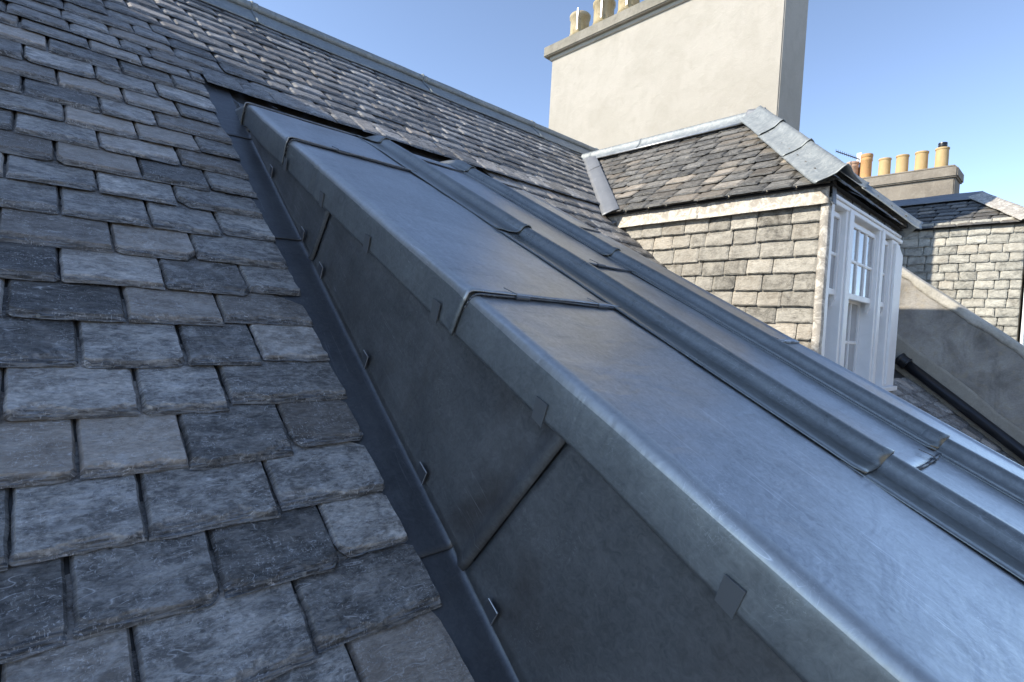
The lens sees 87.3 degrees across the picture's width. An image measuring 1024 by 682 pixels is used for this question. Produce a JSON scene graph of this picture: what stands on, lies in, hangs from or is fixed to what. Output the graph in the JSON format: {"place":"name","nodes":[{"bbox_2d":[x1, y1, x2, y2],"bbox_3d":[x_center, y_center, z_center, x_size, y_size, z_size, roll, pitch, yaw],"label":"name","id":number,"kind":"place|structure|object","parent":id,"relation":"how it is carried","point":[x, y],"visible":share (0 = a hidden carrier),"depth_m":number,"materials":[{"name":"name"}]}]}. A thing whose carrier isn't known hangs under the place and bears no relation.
{"place":"outdoors","nodes":[
{"label":"outdoors","id":0,"kind":"place"},
{"bbox_2d":[0,0,1023,681],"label":"slate roof","id":1,"kind":"structure","parent":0,"point":[192,484],"depth_m":1.26,"materials":[{"name":"grey stone"}]},
{"bbox_2d":[198,76,1023,681],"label":"lead dormer","id":2,"kind":"object","parent":1,"relation":"on","point":[596,454],"visible":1,"depth_m":1.11,"materials":[{"name":"grey metal"}]},
{"bbox_2d":[544,0,808,149],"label":"chimney stack","id":3,"kind":"object","parent":1,"relation":"on","point":[632,70],"visible":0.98,"depth_m":7.12,"materials":[{"name":"paint"}]},
{"bbox_2d":[581,105,922,390],"bbox_3d":[1.572,-0.624,4.994,2.142,2.951,3.327,2,2,-43],"label":"slate dormer","id":4,"kind":"object","parent":1,"relation":"on","point":[764,215],"visible":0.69,"depth_m":3.91,"materials":[{"name":"stone"}]},
{"bbox_2d":[797,194,902,390],"bbox_3d":[2.605,-0.252,4.035,1.910,1.297,0.185,2,2,-43],"label":"window frame","id":5,"kind":"structure","parent":4,"relation":"in","point":[877,338],"depth_m":4.12,"materials":[{"name":"white paint"}]},
{"bbox_2d":[894,266,1023,465],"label":"parapet wall","id":6,"kind":"structure","parent":1,"relation":"attached to","point":[969,357],"depth_m":5.22,"materials":[{"name":"grey concrete"}]},
{"bbox_2d":[895,353,1023,460],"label":"drain pipe","id":7,"kind":"object","parent":6,"relation":"attached to","point":[979,419],"visible":0.94,"depth_m":5.10,"materials":[{"name":"black plastic"}]},
{"bbox_3d":[6.492,0.179,8.297,6.681,4.516,5.530,2,2,-43],"label":"neighbour roof","id":8,"kind":"object","parent":6,"relation":"attached to","visible":0},
{"bbox_2d":[892,191,1023,344],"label":"slate dormer","id":9,"kind":"object","parent":8,"relation":"attached to","point":[966,250],"visible":0.2,"depth_m":6.31,"materials":[{"name":"stone"}]},
{"bbox_2d":[1020,298,1023,344],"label":"window frame","id":10,"kind":"structure","parent":9,"relation":"in","point":[1022,323],"depth_m":5.94,"materials":[{"name":"white paint"}]},
{"bbox_2d":[248,0,1023,205],"label":"sky","id":11,"kind":"structure","parent":0,"point":[882,78],"materials":[{"name":"blue"}]},
{"bbox_2d":[847,142,963,200],"bbox_3d":[8.318,-1.165,12.886,0.790,6.564,3.510,2,2,-43],"label":"chimney stack","id":12,"kind":"object","parent":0,"point":[922,179],"visible":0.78,"depth_m":11.91,"materials":[{"name":"ceramic"}]},
{"bbox_2d":[836,151,861,175],"bbox_3d":[8.079,-4.214,12.936,0.717,0.720,0.090,3,2,-9],"label":"aerial","id":13,"kind":"object","parent":12,"relation":"on","point":[858,156],"visible":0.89,"depth_m":12.96,"materials":[{"name":"white metal"}]}
]}

